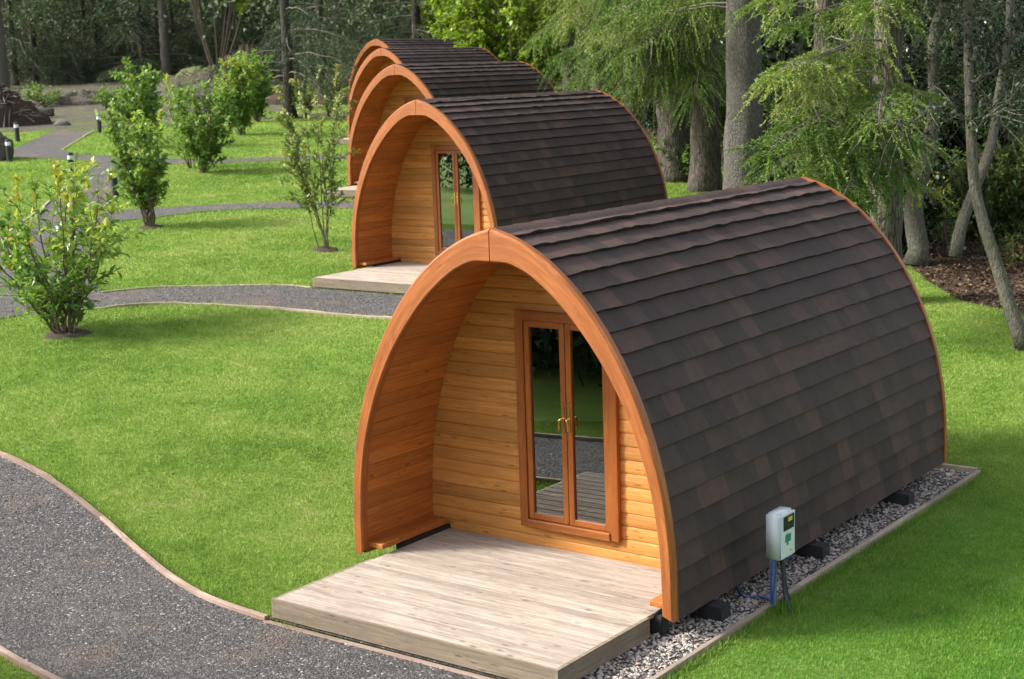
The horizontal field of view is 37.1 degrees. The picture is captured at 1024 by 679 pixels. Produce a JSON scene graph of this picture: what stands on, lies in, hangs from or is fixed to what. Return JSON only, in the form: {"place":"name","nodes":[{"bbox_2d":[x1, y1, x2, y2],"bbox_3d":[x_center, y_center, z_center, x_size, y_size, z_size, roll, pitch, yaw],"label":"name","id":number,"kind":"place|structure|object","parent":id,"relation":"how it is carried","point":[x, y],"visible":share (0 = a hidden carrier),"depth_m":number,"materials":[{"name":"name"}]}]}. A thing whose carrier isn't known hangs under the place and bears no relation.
{"place":"outdoors","nodes":[
{"label":"outdoors","id":0,"kind":"place"},
{"bbox_2d":[0,130,403,318],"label":"path","id":1,"kind":"structure","parent":0,"point":[49,144],"depth_m":23.55,"materials":[{"name":"grey gravel"}]},
{"bbox_2d":[0,456,477,678],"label":"path","id":2,"kind":"structure","parent":0,"point":[38,637],"depth_m":11.05,"materials":[{"name":"grey gravel"}]},
{"bbox_2d":[0,285,475,678],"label":"path chippings","id":3,"kind":"object","parent":2,"relation":"on","point":[126,551],"visible":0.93,"depth_m":11.47,"materials":[{"name":"gravel"}]},
{"bbox_2d":[0,62,559,131],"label":"clearing","id":4,"kind":"structure","parent":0,"point":[79,117],"depth_m":60.69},
{"bbox_2d":[0,83,51,127],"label":"brush pile","id":5,"kind":"object","parent":4,"relation":"on","point":[15,106],"visible":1,"depth_m":54.91,"materials":[{"name":"wood"}]},
{"bbox_2d":[20,81,62,106],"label":"shrub","id":6,"kind":"object","parent":4,"relation":"on","point":[47,100],"visible":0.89,"depth_m":63.76,"materials":[{"name":"green plant"}]},
{"bbox_2d":[0,0,86,88],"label":"conifer tree","id":7,"kind":"object","parent":4,"relation":"on","point":[4,77],"visible":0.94,"depth_m":70.91,"materials":[{"name":"green plant"}]},
{"bbox_2d":[1,0,99,89],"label":"conifer tree","id":8,"kind":"object","parent":4,"relation":"on","point":[14,72],"visible":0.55,"depth_m":80.22,"materials":[{"name":"green plant"}]},
{"bbox_2d":[1,0,112,86],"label":"conifer tree","id":9,"kind":"object","parent":4,"relation":"on","point":[33,42],"visible":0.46,"depth_m":81.67,"materials":[{"name":"green plant"}]},
{"bbox_2d":[5,0,134,76],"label":"conifer tree","id":10,"kind":"object","parent":4,"relation":"on","point":[61,25],"visible":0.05,"depth_m":91.69,"materials":[{"name":"green plant"}]},
{"bbox_2d":[38,87,124,105],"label":"rubble heap","id":11,"kind":"object","parent":4,"relation":"on","point":[76,97],"visible":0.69,"depth_m":64.75,"materials":[{"name":"grey stone"}]},
{"bbox_2d":[13,0,157,84],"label":"conifer tree","id":12,"kind":"object","parent":4,"relation":"on","point":[83,33],"visible":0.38,"depth_m":82.84,"materials":[{"name":"green plant"}]},
{"bbox_2d":[25,0,158,76],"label":"conifer tree","id":13,"kind":"object","parent":4,"relation":"on","point":[100,28],"visible":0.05,"depth_m":89.17,"materials":[{"name":"green plant"}]},
{"bbox_2d":[87,85,120,108],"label":"shrub","id":14,"kind":"object","parent":4,"relation":"on","point":[104,94],"visible":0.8,"depth_m":61.39,"materials":[{"name":"green plant"}]},
{"bbox_2d":[19,0,190,84],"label":"conifer tree","id":15,"kind":"object","parent":4,"relation":"on","point":[92,43],"visible":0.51,"depth_m":81.81,"materials":[{"name":"green plant"}]},
{"bbox_2d":[51,0,222,85],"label":"conifer tree","id":16,"kind":"object","parent":4,"relation":"on","point":[142,59],"visible":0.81,"depth_m":80.74,"materials":[{"name":"green plant"}]},
{"bbox_2d":[91,0,220,68],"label":"conifer tree","id":17,"kind":"object","parent":4,"relation":"on","point":[155,10],"visible":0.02,"depth_m":92.38,"materials":[{"name":"green plant"}]},
{"bbox_2d":[91,0,244,80],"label":"conifer tree","id":18,"kind":"object","parent":4,"relation":"on","point":[164,47],"visible":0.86,"depth_m":79.28,"materials":[{"name":"plant"}]},
{"bbox_2d":[84,0,255,79],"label":"conifer tree","id":19,"kind":"object","parent":4,"relation":"on","point":[170,18],"visible":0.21,"depth_m":85.49,"materials":[{"name":"green plant"}]},
{"bbox_2d":[141,0,268,65],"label":"conifer tree","id":20,"kind":"object","parent":4,"relation":"on","point":[176,22],"visible":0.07,"depth_m":95.42,"materials":[{"name":"green plant"}]},
{"bbox_2d":[135,64,282,100],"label":"earth mound","id":21,"kind":"object","parent":4,"relation":"on","point":[191,77],"visible":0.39,"depth_m":66.31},
{"bbox_2d":[182,0,252,66],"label":"broadleaf tree","id":22,"kind":"object","parent":4,"relation":"on","point":[241,4],"visible":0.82,"depth_m":76.85,"materials":[{"name":"plant"}]},
{"bbox_2d":[141,0,309,74],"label":"conifer tree","id":23,"kind":"object","parent":4,"relation":"on","point":[256,31],"visible":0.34,"depth_m":82.46,"materials":[{"name":"green plant"}]},
{"bbox_2d":[169,0,295,48],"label":"conifer tree","id":24,"kind":"object","parent":4,"relation":"on","point":[232,37],"visible":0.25,"depth_m":83.43,"materials":[{"name":"green plant"}]},
{"bbox_2d":[217,41,295,81],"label":"brush pile","id":25,"kind":"object","parent":4,"relation":"on","point":[245,47],"visible":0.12,"depth_m":71.42,"materials":[{"name":"wood"}]},
{"bbox_2d":[200,0,365,66],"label":"conifer tree","id":26,"kind":"object","parent":4,"relation":"on","point":[256,25],"visible":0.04,"depth_m":94.44,"materials":[{"name":"green plant"}]},
{"bbox_2d":[189,0,400,117],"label":"conifer tree","id":27,"kind":"object","parent":4,"relation":"on","point":[287,45],"visible":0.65,"depth_m":55.20,"materials":[{"name":"green plant"}]},
{"bbox_2d":[265,73,350,104],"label":"brush pile","id":28,"kind":"object","parent":4,"relation":"on","point":[273,100],"visible":0.04,"depth_m":61.31,"materials":[{"name":"plant"}]},
{"bbox_2d":[245,0,391,79],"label":"conifer tree","id":29,"kind":"object","parent":4,"relation":"on","point":[319,9],"visible":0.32,"depth_m":68.89,"materials":[{"name":"green plant"}]},
{"bbox_2d":[317,65,345,116],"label":"shrub","id":30,"kind":"object","parent":4,"relation":"on","point":[328,106],"visible":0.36,"depth_m":56.37,"materials":[{"name":"green plant"}]},
{"bbox_2d":[252,0,411,73],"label":"conifer tree","id":31,"kind":"object","parent":4,"relation":"on","point":[313,22],"visible":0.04,"depth_m":86.23,"materials":[{"name":"green plant"}]},
{"bbox_2d":[258,0,411,81],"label":"conifer tree","id":32,"kind":"object","parent":4,"relation":"on","point":[336,9],"visible":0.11,"depth_m":71.17,"materials":[{"name":"green plant"}]},
{"bbox_2d":[267,0,427,71],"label":"conifer tree","id":33,"kind":"object","parent":4,"relation":"on","point":[391,5],"visible":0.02,"depth_m":75.84,"materials":[{"name":"green plant"}]},
{"bbox_2d":[296,0,448,74],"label":"conifer tree","id":34,"kind":"object","parent":4,"relation":"on","point":[416,32],"visible":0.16,"depth_m":67.26,"materials":[{"name":"green plant"}]},
{"bbox_2d":[408,0,450,38],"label":"broadleaf tree","id":35,"kind":"object","parent":4,"relation":"on","point":[428,19],"visible":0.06,"depth_m":68.14,"materials":[{"name":"green plant"}]},
{"bbox_2d":[424,0,477,42],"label":"broadleaf tree","id":36,"kind":"object","parent":4,"relation":"on","point":[445,7],"visible":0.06,"depth_m":63.43,"materials":[{"name":"green plant"}]},
{"bbox_2d":[1,0,1023,49],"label":"wood","id":37,"kind":"object","parent":4,"relation":"on","point":[176,14],"depth_m":105.41,"materials":[{"name":"plant"}]},
{"bbox_2d":[0,80,1023,678],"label":"lawn","id":38,"kind":"structure","parent":0,"point":[350,480],"depth_m":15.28,"materials":[{"name":"green plant"}]},
{"bbox_2d":[0,132,13,160],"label":"boulder","id":39,"kind":"object","parent":38,"relation":"on","point":[3,138],"visible":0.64,"depth_m":43.02,"materials":[{"name":"grey stone"}]},
{"bbox_2d":[0,645,61,678],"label":"edging strip","id":40,"kind":"object","parent":38,"relation":"on","point":[37,671],"visible":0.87,"depth_m":10.18,"materials":[{"name":"brown wood"}]},
{"bbox_2d":[44,327,91,339],"bbox_3d":[-6.005,-0.067,20.541,0.747,0.103,0.745,5,12,36],"label":"soil ring","id":41,"kind":"object","parent":38,"relation":"on","point":[78,333],"visible":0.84,"depth_m":20.40,"materials":[{"name":"brown soil"}]},
{"bbox_2d":[0,151,145,332],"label":"laurel shrub","id":42,"kind":"object","parent":38,"relation":"on","point":[21,266],"visible":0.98,"depth_m":20.24,"materials":[{"name":"green plant"}]},
{"bbox_2d":[92,107,175,225],"bbox_3d":[-7.216,-3.308,29.625,1.444,2.432,1.264,2,11,24],"label":"laurel shrub","id":43,"kind":"object","parent":38,"relation":"on","point":[143,192],"visible":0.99,"depth_m":29.52,"materials":[{"name":"green plant"}]},
{"bbox_2d":[0,451,268,620],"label":"edging strip","id":44,"kind":"object","parent":38,"relation":"on","point":[161,569],"visible":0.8,"depth_m":12.50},
{"bbox_2d":[107,56,166,147],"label":"laurel shrub","id":45,"kind":"object","parent":38,"relation":"on","point":[133,100],"visible":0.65,"depth_m":45.16,"materials":[{"name":"green plant"}]},
{"bbox_2d":[158,73,195,168],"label":"laurel shrub","id":46,"kind":"object","parent":38,"relation":"on","point":[189,164],"visible":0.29,"depth_m":39.62,"materials":[{"name":"green plant"}]},
{"bbox_2d":[166,74,239,172],"bbox_3d":[-7.731,-5.405,38.467,1.803,2.535,1.878,-3,10,-3],"label":"laurel shrub","id":47,"kind":"object","parent":38,"relation":"on","point":[203,136],"visible":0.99,"depth_m":38.39,"materials":[{"name":"green plant"}]},
{"bbox_2d":[102,284,310,292],"bbox_3d":[-4.631,-0.773,23.444,3.267,0.088,0.490,-1,10,4],"label":"edging strip","id":48,"kind":"object","parent":38,"relation":"on","point":[201,286],"visible":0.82,"depth_m":23.58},
{"bbox_2d":[82,302,391,319],"bbox_3d":[-3.953,-0.386,21.402,5.799,0.133,0.860,1,11,19],"label":"edging strip","id":49,"kind":"object","parent":38,"relation":"on","point":[270,308],"visible":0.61,"depth_m":21.39,"materials":[{"name":"beige wood"}]},
{"bbox_2d":[212,51,263,134],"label":"laurel shrub","id":50,"kind":"object","parent":38,"relation":"on","point":[240,77],"visible":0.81,"depth_m":48.32,"materials":[{"name":"green plant"}]},
{"bbox_2d":[226,48,276,121],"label":"laurel shrub","id":51,"kind":"object","parent":38,"relation":"on","point":[262,92],"visible":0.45,"depth_m":53.83,"materials":[{"name":"green plant"}]},
{"bbox_2d":[291,72,314,118],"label":"shrub","id":52,"kind":"object","parent":38,"relation":"on","point":[307,103],"visible":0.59,"depth_m":55.34,"materials":[{"name":"green plant"}]},
{"bbox_2d":[263,63,361,248],"bbox_3d":[-3.576,-3.181,26.915,1.263,3.318,1.666,5,12,36],"label":"sapling","id":53,"kind":"object","parent":38,"relation":"on","point":[295,141],"visible":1,"depth_m":26.87,"materials":[{"name":"green plant"}]},
{"bbox_2d":[313,287,404,293],"bbox_3d":[-0.098,-1.180,24.727,3.227,0.001,6.248,5,12,36],"label":"gravel bed","id":54,"kind":"object","parent":38,"relation":"on","point":[359,290],"visible":0.02,"depth_m":22.54,"materials":[{"name":"grey gravel"}]},
{"bbox_2d":[313,262,428,293],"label":"timber deck","id":55,"kind":"structure","parent":54,"relation":"on","point":[398,277],"depth_m":22.84,"materials":[{"name":"beige wood"}]},
{"bbox_2d":[352,90,667,268],"bbox_3d":[0.064,-2.654,24.922,2.905,2.678,4.940,5,12,36],"label":"camping pod","id":56,"kind":"object","parent":54,"relation":"on","point":[438,176],"visible":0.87,"depth_m":23.97,"materials":[{"name":"brown wood"}]},
{"bbox_2d":[435,150,457,250],"bbox_3d":[-1.023,-2.158,23.815,0.379,1.573,0.107,5,12,36],"label":"door leaf","id":57,"kind":"structure","parent":56,"relation":"in","point":[445,159],"depth_m":23.83,"materials":[{"name":"clear glass"}]},
{"bbox_2d":[454,150,476,240],"bbox_3d":[-0.713,-2.129,23.589,0.379,1.573,0.107,5,12,36],"label":"door leaf","id":58,"kind":"structure","parent":56,"relation":"in","point":[465,179],"depth_m":23.60,"materials":[{"name":"clear glass"}]},
{"bbox_2d":[263,620,493,678],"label":"edging strip","id":59,"kind":"object","parent":38,"relation":"on","point":[466,673],"visible":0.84,"depth_m":10.29,"materials":[{"name":"brown wood"}]},
{"bbox_2d":[435,0,571,84],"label":"broadleaf tree","id":60,"kind":"object","parent":38,"relation":"on","point":[507,26],"visible":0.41,"depth_m":50.24,"materials":[{"name":"green plant"}]},
{"bbox_2d":[517,0,619,90],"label":"conifer tree","id":61,"kind":"object","parent":38,"relation":"on","point":[568,45],"visible":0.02,"depth_m":53.91,"materials":[{"name":"green plant"}]},
{"bbox_2d":[509,0,653,90],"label":"conifer tree","id":62,"kind":"object","parent":38,"relation":"on","point":[559,18],"visible":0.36,"depth_m":40.66,"materials":[{"name":"green plant"}]},
{"bbox_2d":[530,0,658,125],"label":"conifer tree","id":63,"kind":"object","parent":38,"relation":"on","point":[569,52],"visible":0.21,"depth_m":34.30,"materials":[{"name":"green plant"}]},
{"bbox_2d":[269,467,972,678],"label":"gravel bed","id":64,"kind":"object","parent":38,"relation":"on","point":[680,656],"visible":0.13,"depth_m":10.80,"materials":[{"name":"grey gravel"}]},
{"bbox_2d":[271,528,661,678],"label":"timber deck","id":65,"kind":"structure","parent":64,"relation":"on","point":[507,608],"depth_m":10.73,"materials":[{"name":"beige wood"}]},
{"bbox_2d":[650,612,668,635],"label":"support block","id":66,"kind":"structure","parent":64,"relation":"on","point":[659,623],"depth_m":10.42,"materials":[{"name":"black plastic"}]},
{"bbox_2d":[688,599,730,621],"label":"support block","id":67,"kind":"structure","parent":64,"relation":"on","point":[716,610],"depth_m":10.66,"materials":[{"name":"grey concrete"}]},
{"bbox_2d":[354,176,946,621],"bbox_3d":[1.354,0.147,12.847,2.905,2.678,4.940,5,12,36],"label":"camping pod","id":68,"kind":"object","parent":67,"relation":"on","point":[684,394],"visible":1,"depth_m":11.80,"materials":[{"name":"brown wood"}]},
{"bbox_2d":[523,320,569,524],"bbox_3d":[0.260,0.642,11.747,0.379,1.573,0.107,5,12,36],"label":"door leaf","id":69,"kind":"structure","parent":68,"relation":"in","point":[544,342],"depth_m":11.76,"materials":[{"name":"clear glass"}]},
{"bbox_2d":[564,324,610,531],"bbox_3d":[0.568,0.671,11.519,0.379,1.573,0.107,5,12,36],"label":"door leaf","id":70,"kind":"structure","parent":68,"relation":"in","point":[586,377],"depth_m":11.55,"materials":[{"name":"clear glass"}]},
{"bbox_2d":[793,540,829,559],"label":"support block","id":71,"kind":"structure","parent":64,"relation":"on","point":[820,550],"depth_m":11.92,"materials":[{"name":"grey concrete"}]},
{"bbox_2d":[879,489,913,505],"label":"support block","id":72,"kind":"structure","parent":64,"relation":"on","point":[903,497],"depth_m":13.26,"materials":[{"name":"black concrete"}]},
{"bbox_2d":[547,0,726,182],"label":"conifer tree","id":73,"kind":"object","parent":38,"relation":"on","point":[671,168],"visible":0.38,"depth_m":32.40,"materials":[{"name":"green plant"}]},
{"bbox_2d":[555,0,773,192],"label":"conifer tree","id":74,"kind":"object","parent":38,"relation":"on","point":[705,173],"visible":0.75,"depth_m":31.40,"materials":[{"name":"green plant"}]},
{"bbox_2d":[649,130,690,175],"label":"round shrub","id":75,"kind":"object","parent":38,"relation":"on","point":[685,156],"visible":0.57,"depth_m":34.04,"materials":[{"name":"green plant"}]},
{"bbox_2d":[575,0,936,189],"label":"conifer tree","id":76,"kind":"object","parent":38,"relation":"on","point":[743,64],"visible":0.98,"depth_m":27.04,"materials":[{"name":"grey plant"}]},
{"bbox_2d":[766,506,794,612],"bbox_3d":[1.942,1.583,10.842,0.194,0.765,0.254,5,12,36],"label":"hookup post","id":77,"kind":"object","parent":38,"relation":"on","point":[780,532],"visible":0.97,"depth_m":10.76,"materials":[{"name":"grey plastic"}]},
{"bbox_2d":[723,56,846,181],"bbox_3d":[5.546,-4.120,30.359,2.771,3.004,2.840,-1,10,4],"label":"evergreen bush","id":78,"kind":"object","parent":38,"relation":"on","point":[768,105],"visible":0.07,"depth_m":30.00,"materials":[{"name":"green plant"}]},
{"bbox_2d":[649,470,980,678],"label":"edging strip","id":79,"kind":"object","parent":38,"relation":"on","point":[800,585],"visible":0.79,"depth_m":11.39,"materials":[{"name":"brown wood"}]},
{"bbox_2d":[763,92,872,183],"bbox_3d":[5.799,-3.385,28.147,2.914,2.514,2.670,5,12,36],"label":"evergreen bush","id":80,"kind":"object","parent":38,"relation":"on","point":[786,166],"visible":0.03,"depth_m":28.06,"materials":[{"name":"green plant"}]},
{"bbox_2d":[719,0,947,260],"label":"conifer tree","id":81,"kind":"object","parent":38,"relation":"on","point":[884,205],"visible":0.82,"depth_m":18.87,"materials":[{"name":"green plant"}]},
{"bbox_2d":[742,0,966,216],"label":"conifer tree","id":82,"kind":"object","parent":38,"relation":"on","point":[827,42],"visible":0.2,"depth_m":23.30,"materials":[{"name":"green plant"}]},
{"bbox_2d":[852,0,1023,350],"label":"slender tree","id":83,"kind":"object","parent":38,"relation":"on","point":[1014,319],"visible":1,"depth_m":18.20,"materials":[{"name":"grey plant"}]},
{"bbox_2d":[936,463,977,471],"bbox_3d":[4.109,1.230,14.382,0.560,0.110,0.040,5,12,36],"label":"edging strip","id":84,"kind":"object","parent":38,"relation":"on","point":[960,468],"visible":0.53,"depth_m":14.30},
{"bbox_2d":[932,134,1023,267],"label":"undergrowth","id":85,"kind":"object","parent":38,"relation":"on","point":[1011,243],"visible":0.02,"depth_m":24.27,"materials":[{"name":"green plant"}]},
{"bbox_2d":[589,79,1023,313],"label":"forest floor","id":86,"kind":"structure","parent":0,"point":[1012,280],"depth_m":22.94,"materials":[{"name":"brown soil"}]},
{"bbox_2d":[618,57,725,140],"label":"evergreen bush","id":87,"kind":"object","parent":86,"relation":"on","point":[648,122],"visible":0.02,"depth_m":41.23,"materials":[{"name":"green plant"}]},
{"bbox_2d":[687,31,812,162],"bbox_3d":[5.598,-5.614,35.904,3.311,3.351,3.539,-3,10,-4],"label":"evergreen bush","id":88,"kind":"object","parent":86,"relation":"on","point":[722,110],"visible":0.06,"depth_m":35.96,"materials":[{"name":"green plant"}]},
{"bbox_2d":[645,0,931,129],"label":"conifer tree","id":89,"kind":"object","parent":86,"relation":"on","point":[798,5],"visible":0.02,"depth_m":43.92,"materials":[{"name":"green plant"}]},
{"bbox_2d":[643,0,993,114],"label":"conifer tree","id":90,"kind":"object","parent":86,"relation":"on","point":[796,14],"visible":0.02,"depth_m":45.49,"materials":[{"name":"green plant"}]},
{"bbox_2d":[761,4,921,99],"bbox_3d":[7.114,-5.700,34.912,3.598,3.920,3.671,-3,10,-8],"label":"evergreen bush","id":91,"kind":"object","parent":86,"relation":"on","point":[782,52],"visible":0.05,"depth_m":33.98,"materials":[{"name":"green plant"}]},
{"bbox_2d":[810,24,961,165],"bbox_3d":[7.810,-4.772,31.666,3.257,3.526,3.654,5,12,36],"label":"evergreen bush","id":92,"kind":"object","parent":86,"relation":"on","point":[925,85],"visible":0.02,"depth_m":31.43,"materials":[{"name":"green plant"}]},
{"bbox_2d":[843,159,960,252],"bbox_3d":[6.326,-2.151,24.649,2.035,1.679,2.225,-4,10,-10],"label":"evergreen bush","id":93,"kind":"object","parent":86,"relation":"on","point":[929,210],"visible":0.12,"depth_m":24.24,"materials":[{"name":"green plant"}]},
{"bbox_2d":[786,0,1023,117],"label":"conifer tree","id":94,"kind":"object","parent":86,"relation":"on","point":[924,22],"depth_m":44.32,"materials":[{"name":"green plant"}]},
{"bbox_2d":[854,0,1022,265],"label":"gnarled tree","id":95,"kind":"object","parent":86,"relation":"on","point":[917,252],"visible":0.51,"depth_m":23.62,"materials":[{"name":"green plant"}]},
{"bbox_2d":[925,172,972,255],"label":"bush","id":96,"kind":"object","parent":86,"relation":"on","point":[947,242],"visible":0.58,"depth_m":24.32,"materials":[{"name":"green plant"}]},
{"bbox_2d":[901,10,1022,168],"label":"evergreen bush","id":97,"kind":"object","parent":86,"relation":"on","point":[943,141],"visible":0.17,"depth_m":33.82,"materials":[{"name":"green plant"}]},
{"bbox_2d":[904,8,1023,172],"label":"evergreen bush","id":98,"kind":"object","parent":86,"relation":"on","point":[960,141],"visible":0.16,"depth_m":31.99,"materials":[{"name":"green plant"}]},
{"bbox_2d":[929,0,1023,257],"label":"slender tree","id":99,"kind":"object","parent":86,"relation":"on","point":[959,235],"visible":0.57,"depth_m":22.88,"materials":[{"name":"grey plant"}]},
{"bbox_2d":[931,136,1023,237],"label":"evergreen bush","id":100,"kind":"object","parent":86,"relation":"on","point":[1002,205],"visible":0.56,"depth_m":25.54,"materials":[{"name":"green plant"}]},
{"bbox_2d":[949,45,1023,221],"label":"evergreen bush","id":101,"kind":"object","parent":86,"relation":"on","point":[997,150],"visible":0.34,"depth_m":26.16,"materials":[{"name":"green plant"}]},
{"label":"gravel bed","id":102,"kind":"structure","parent":0,"visible":0},
{"bbox_2d":[347,61,555,185],"bbox_3d":[-1.106,-4.951,34.740,2.905,2.678,4.940,5,12,33],"label":"camping pod","id":103,"kind":"object","parent":102,"relation":"on","point":[390,91],"visible":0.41,"depth_m":33.67,"materials":[{"name":"brown wood"}]},
{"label":"gravel bed","id":104,"kind":"structure","parent":0,"visible":0},
{"bbox_2d":[347,47,498,137],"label":"camping pod","id":105,"kind":"object","parent":104,"relation":"on","point":[375,63],"visible":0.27,"depth_m":45.78,"materials":[{"name":"brown wood"}]},
{"label":"gravel bed","id":106,"kind":"structure","parent":0,"visible":0},
{"bbox_2d":[348,39,462,103],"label":"camping pod","id":107,"kind":"object","parent":106,"relation":"on","point":[370,47],"visible":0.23,"depth_m":54.37,"materials":[{"name":"brown wood"}]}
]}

